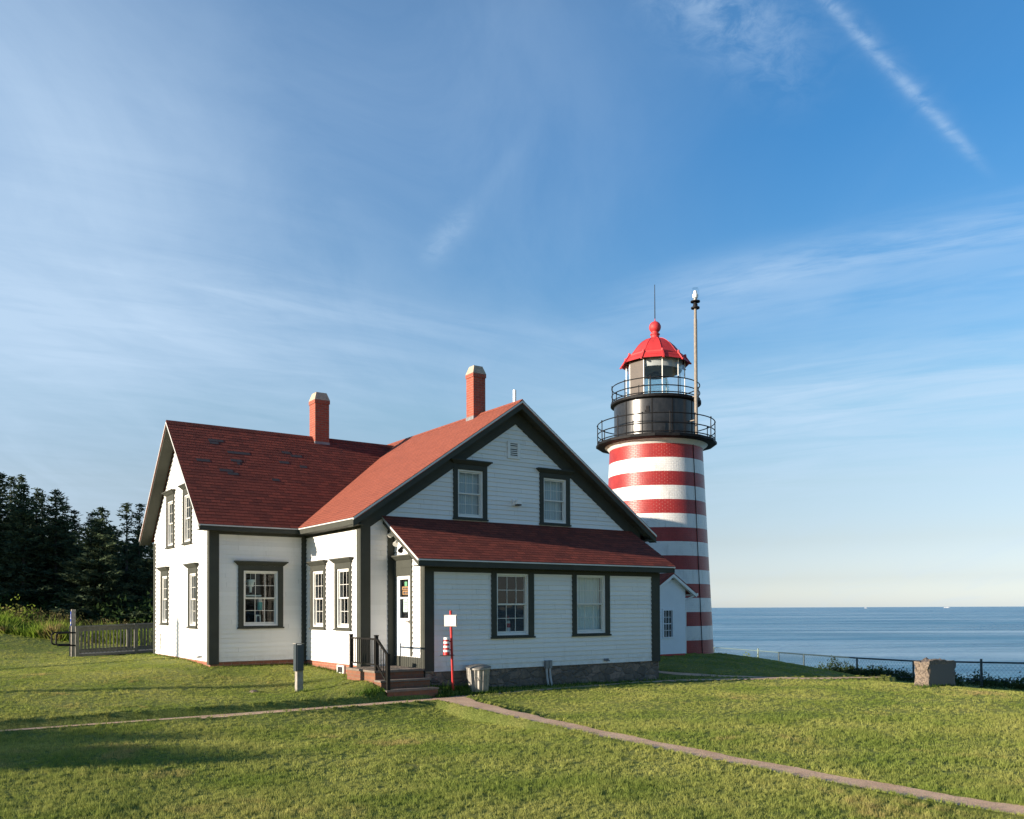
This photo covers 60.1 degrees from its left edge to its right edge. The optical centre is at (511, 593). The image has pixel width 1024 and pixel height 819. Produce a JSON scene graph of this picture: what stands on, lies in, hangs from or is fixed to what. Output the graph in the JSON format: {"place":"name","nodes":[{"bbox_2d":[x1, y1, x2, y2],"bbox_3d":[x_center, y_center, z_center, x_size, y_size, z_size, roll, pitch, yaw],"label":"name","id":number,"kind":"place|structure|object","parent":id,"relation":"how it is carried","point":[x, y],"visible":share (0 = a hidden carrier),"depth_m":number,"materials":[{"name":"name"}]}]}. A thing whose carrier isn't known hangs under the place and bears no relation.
{"place":"outdoors","nodes":[
{"label":"outdoors","id":0,"kind":"place"},
{"bbox_2d":[0,609,151,644],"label":"meadow grass","id":1,"kind":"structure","parent":0,"point":[21,627],"depth_m":33.52,"materials":[{"name":"green plant"}]},
{"bbox_2d":[0,698,435,730],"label":"path","id":2,"kind":"structure","parent":0,"point":[261,712],"depth_m":16.04,"materials":[{"name":"grey gravel"}]},
{"bbox_2d":[0,633,1023,818],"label":"ground","id":3,"kind":"structure","parent":0,"point":[471,714],"depth_m":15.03,"materials":[{"name":"green plant"}]},
{"bbox_2d":[1,476,31,556],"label":"spruce tree","id":4,"kind":"object","parent":3,"relation":"on","point":[11,478],"visible":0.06,"depth_m":45.97,"materials":[{"name":"green plant"}]},
{"bbox_2d":[0,472,42,594],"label":"spruce tree","id":5,"kind":"object","parent":3,"relation":"on","point":[3,529],"visible":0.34,"depth_m":43.95,"materials":[{"name":"green plant"}]},
{"bbox_2d":[2,474,43,601],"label":"spruce tree","id":6,"kind":"object","parent":3,"relation":"on","point":[21,479],"visible":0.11,"depth_m":44.89,"materials":[{"name":"green plant"}]},
{"bbox_2d":[0,594,52,622],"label":"bush","id":7,"kind":"object","parent":3,"relation":"on","point":[18,610],"visible":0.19,"depth_m":37.21,"materials":[{"name":"green plant"}]},
{"bbox_2d":[0,482,67,611],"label":"spruce tree","id":8,"kind":"object","parent":3,"relation":"on","point":[17,577],"visible":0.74,"depth_m":42.67,"materials":[{"name":"green plant"}]},
{"bbox_2d":[25,487,53,603],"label":"spruce tree","id":9,"kind":"object","parent":3,"relation":"on","point":[37,494],"visible":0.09,"depth_m":45.91,"materials":[{"name":"green plant"}]},
{"bbox_2d":[32,492,50,561],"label":"spruce tree","id":10,"kind":"object","parent":3,"relation":"on","point":[43,500],"visible":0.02,"depth_m":46.90,"materials":[{"name":"green plant"}]},
{"bbox_2d":[20,489,91,618],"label":"spruce tree","id":11,"kind":"object","parent":3,"relation":"on","point":[52,542],"visible":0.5,"depth_m":43.77,"materials":[{"name":"green plant"}]},
{"bbox_2d":[41,501,95,598],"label":"spruce tree","id":12,"kind":"object","parent":3,"relation":"on","point":[72,525],"visible":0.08,"depth_m":44.94,"materials":[{"name":"green plant"}]},
{"bbox_2d":[70,609,75,656],"bbox_3d":[-12.814,1.192,25.830,0.128,1.482,0.100,0,-1,-35],"label":"access sign post","id":13,"kind":"object","parent":3,"relation":"on","point":[72,618],"visible":0.91,"depth_m":25.79,"materials":[{"name":"grey wood"}]},
{"bbox_2d":[0,604,146,631],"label":"bank scrub","id":14,"kind":"object","parent":3,"relation":"on","point":[51,616],"visible":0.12,"depth_m":37.70,"materials":[{"name":"green plant"}]},
{"bbox_2d":[51,509,97,593],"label":"spruce tree","id":15,"kind":"object","parent":3,"relation":"on","point":[77,525],"visible":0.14,"depth_m":45.93,"materials":[{"name":"green plant"}]},
{"bbox_2d":[0,582,152,628],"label":"thicket","id":16,"kind":"object","parent":3,"relation":"on","point":[106,613],"visible":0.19,"depth_m":41.35,"materials":[{"name":"green plant"}]},
{"bbox_2d":[6,506,152,591],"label":"spruce wood","id":17,"kind":"object","parent":3,"relation":"on","point":[114,551],"visible":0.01,"depth_m":50.12,"materials":[{"name":"green plant"}]},
{"bbox_2d":[67,512,119,594],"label":"spruce tree","id":18,"kind":"object","parent":3,"relation":"on","point":[91,515],"visible":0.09,"depth_m":46.94,"materials":[{"name":"green plant"}]},
{"bbox_2d":[45,505,152,623],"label":"spruce tree","id":19,"kind":"object","parent":3,"relation":"on","point":[97,588],"visible":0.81,"depth_m":41.47,"materials":[{"name":"green plant"}]},
{"bbox_2d":[51,623,152,656],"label":"fence","id":20,"kind":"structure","parent":3,"relation":"on","point":[120,650],"depth_m":26.21,"materials":[{"name":"grey wood"}]},
{"bbox_2d":[106,503,144,607],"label":"spruce tree","id":21,"kind":"object","parent":3,"relation":"on","point":[126,575],"visible":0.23,"depth_m":45.87,"materials":[{"name":"green plant"}]},
{"bbox_2d":[121,503,152,601],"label":"spruce tree","id":22,"kind":"object","parent":3,"relation":"on","point":[138,517],"visible":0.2,"depth_m":46.86,"materials":[{"name":"green plant"}]},
{"bbox_2d":[127,541,153,607],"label":"spruce tree","id":23,"kind":"object","parent":3,"relation":"on","point":[147,585],"visible":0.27,"depth_m":44.57,"materials":[{"name":"green plant"}]},
{"bbox_2d":[292,643,303,691],"bbox_3d":[-4.454,1.615,18.451,0.185,1.173,0.195,0,-1,-35],"label":"marker post","id":24,"kind":"object","parent":3,"relation":"on","point":[298,659],"visible":0.91,"depth_m":18.41,"materials":[{"name":"grey metal"}]},
{"bbox_2d":[346,634,438,697],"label":"entrance steps","id":25,"kind":"structure","parent":3,"relation":"on","point":[394,680],"depth_m":18.78,"materials":[{"name":"brick"}]},
{"bbox_2d":[139,365,675,686],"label":"keepers house","id":26,"kind":"structure","parent":3,"relation":"on","point":[480,522],"depth_m":22.01,"materials":[{"name":"white paint"}]},
{"bbox_2d":[156,566,169,624],"bbox_3d":[-9.701,0.062,24.768,0.264,1.618,1.030,0,-1,-35],"label":"window","id":27,"kind":"structure","parent":26,"relation":"in","point":[164,583],"depth_m":25.00,"materials":[{"name":"grey paint"}]},
{"bbox_2d":[162,489,175,548],"bbox_3d":[-9.355,-2.033,24.294,0.264,1.568,1.030,0,-1,-35],"label":"window","id":28,"kind":"structure","parent":26,"relation":"in","point":[169,494],"depth_m":24.52,"materials":[{"name":"grey paint"}]},
{"bbox_2d":[183,562,198,628],"bbox_3d":[-8.070,0.051,22.431,0.264,1.648,1.030,0,-1,-35],"label":"window","id":29,"kind":"structure","parent":26,"relation":"in","point":[192,567],"depth_m":22.66,"materials":[{"name":"grey paint"}]},
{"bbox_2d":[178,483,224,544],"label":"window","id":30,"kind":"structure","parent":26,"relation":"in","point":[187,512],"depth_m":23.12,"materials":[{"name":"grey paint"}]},
{"bbox_2d":[246,574,260,595],"bbox_3d":[-6.473,-0.262,22.112,0.400,0.650,0.232,0,-1,-35],"label":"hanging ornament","id":31,"kind":"object","parent":26,"relation":"hanging from","point":[250,581],"visible":0.89,"depth_m":22.02,"materials":[{"name":"glass"}]},
{"bbox_2d":[256,615,260,621],"bbox_3d":[-6.370,0.634,22.217,0.140,0.220,0.097,0,-1,-35],"label":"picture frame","id":32,"kind":"object","parent":26,"relation":"on","point":[258,618],"visible":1,"depth_m":22.21,"materials":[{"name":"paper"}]},
{"bbox_2d":[257,599,261,614],"bbox_3d":[-6.341,0.420,22.264,0.120,0.590,0.120,0,-1,-35],"label":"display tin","id":33,"kind":"object","parent":26,"relation":"in","point":[259,604],"visible":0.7,"depth_m":22.22,"materials":[{"name":"teal metal"}]},
{"bbox_2d":[234,560,288,628],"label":"window","id":34,"kind":"structure","parent":26,"relation":"in","point":[267,575],"depth_m":22.20,"materials":[{"name":"grey paint"}]},
{"bbox_2d":[305,560,327,629],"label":"window","id":35,"kind":"structure","parent":26,"relation":"in","point":[317,569],"depth_m":22.22,"materials":[{"name":"grey paint"}]},
{"bbox_2d":[337,665,344,673],"bbox_3d":[-4.018,1.771,20.797,0.053,0.200,0.380,0,-1,-35],"label":"basement window","id":36,"kind":"structure","parent":26,"relation":"in","point":[339,667],"depth_m":20.71,"materials":[{"name":"white paint"}]},
{"bbox_2d":[329,557,353,630],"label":"window","id":37,"kind":"structure","parent":26,"relation":"in","point":[342,566],"depth_m":21.01,"materials":[{"name":"grey paint"}]},
{"bbox_2d":[396,576,410,656],"bbox_3d":[-2.463,0.615,20.076,0.090,2.045,0.700,0,-1,-35],"label":"door","id":38,"kind":"structure","parent":26,"relation":"in","point":[402,624],"depth_m":20.12,"materials":[{"name":"white paint"}]},
{"bbox_2d":[450,458,492,520],"bbox_3d":[-1.042,-2.531,21.701,1.180,1.468,0.306,0,-1,-35],"label":"window","id":39,"kind":"structure","parent":26,"relation":"in","point":[470,476],"depth_m":21.78,"materials":[{"name":"grey paint"}]},
{"bbox_2d":[507,616,510,630],"bbox_3d":[-0.093,0.718,20.996,0.119,0.400,0.119,0,-1,-35],"label":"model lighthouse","id":40,"kind":"object","parent":26,"relation":"in","point":[508,625],"visible":0.59,"depth_m":20.95,"materials":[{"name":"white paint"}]},
{"bbox_2d":[491,571,535,638],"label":"window","id":41,"kind":"structure","parent":26,"relation":"in","point":[512,593],"depth_m":20.88,"materials":[{"name":"grey paint"}]},
{"bbox_2d":[536,467,574,526],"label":"window","id":42,"kind":"structure","parent":26,"relation":"in","point":[554,487],"depth_m":23.29,"materials":[{"name":"grey paint"}]},
{"bbox_2d":[572,573,611,636],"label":"window","id":43,"kind":"structure","parent":26,"relation":"in","point":[590,592],"depth_m":22.13,"materials":[{"name":"grey paint"}]},
{"bbox_2d":[440,611,456,689],"bbox_3d":[-1.390,1.278,19.151,0.337,1.832,0.211,0,-1,-29],"label":"sign pole","id":44,"kind":"object","parent":3,"relation":"on","point":[450,620],"visible":0.98,"depth_m":19.19,"materials":[{"name":"red metal"}]},
{"bbox_2d":[465,664,490,691],"bbox_3d":[-0.748,1.855,19.654,0.575,0.596,0.574,0,-1,-35],"label":"trash can","id":45,"kind":"object","parent":3,"relation":"on","point":[478,677],"visible":0.98,"depth_m":19.45,"materials":[{"name":"metal"}]},
{"bbox_2d":[149,653,972,702],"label":"weeds","id":46,"kind":"object","parent":3,"relation":"on","point":[445,688],"visible":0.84,"depth_m":19.60,"materials":[{"name":"green plant"}]},
{"bbox_2d":[596,285,716,653],"bbox_3d":[5.542,-4.657,34.070,4.601,14.578,4.601,0,-1,-35],"label":"lighthouse","id":47,"kind":"object","parent":3,"relation":"on","point":[655,446],"visible":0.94,"depth_m":32.55,"materials":[{"name":"paint"}]},
{"bbox_2d":[660,573,697,655],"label":"entry shed","id":48,"kind":"structure","parent":3,"relation":"on","point":[675,589],"depth_m":29.71,"materials":[{"name":"white paint"}]},
{"bbox_2d":[662,609,673,638],"bbox_3d":[5.040,1.001,29.768,0.600,1.080,0.640,0,-1,-35],"label":"window","id":49,"kind":"structure","parent":48,"relation":"in","point":[668,614],"depth_m":29.65,"materials":[{"name":"white paint"}]},
{"bbox_2d":[819,655,861,674],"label":"bush","id":50,"kind":"object","parent":3,"relation":"on","point":[830,663],"visible":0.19,"depth_m":42.91,"materials":[{"name":"green plant"}]},
{"bbox_2d":[714,647,1023,686],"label":"cliff fence","id":51,"kind":"object","parent":3,"relation":"on","point":[981,662],"visible":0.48,"depth_m":39.52,"materials":[{"name":"black metal"}]},
{"bbox_2d":[814,661,1023,689],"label":"clifftop scrub","id":52,"kind":"object","parent":3,"relation":"on","point":[1016,684],"visible":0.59,"depth_m":38.78,"materials":[{"name":"green plant"}]},
{"bbox_2d":[914,657,955,686],"bbox_3d":[9.585,1.835,20.058,1.185,0.798,0.406,0,-1,-35],"label":"granite monument","id":53,"kind":"object","parent":3,"relation":"on","point":[939,671],"visible":0.83,"depth_m":19.84,"materials":[{"name":"grey stone"}]},
{"bbox_2d":[0,0,1023,607],"label":"sky","id":54,"kind":"structure","parent":0,"point":[227,213],"materials":[{"name":"blue"}]},
{"bbox_2d":[443,677,883,697],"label":"path","id":55,"kind":"structure","parent":0,"point":[682,679],"depth_m":23.12,"materials":[{"name":"grey gravel"}]},
{"bbox_2d":[433,697,1023,814],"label":"path","id":56,"kind":"structure","parent":0,"point":[861,783],"depth_m":10.75,"materials":[{"name":"grey gravel"}]},
{"bbox_2d":[659,671,797,677],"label":"path","id":57,"kind":"structure","parent":0,"point":[678,673],"depth_m":24.24,"materials":[{"name":"grey gravel"}]},
{"bbox_2d":[712,607,1023,682],"bbox_3d":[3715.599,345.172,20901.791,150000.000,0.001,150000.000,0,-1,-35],"label":"sea","id":58,"kind":"structure","parent":0,"point":[990,634],"depth_m":486.26,"materials":[{"name":"liquid"}]}
]}

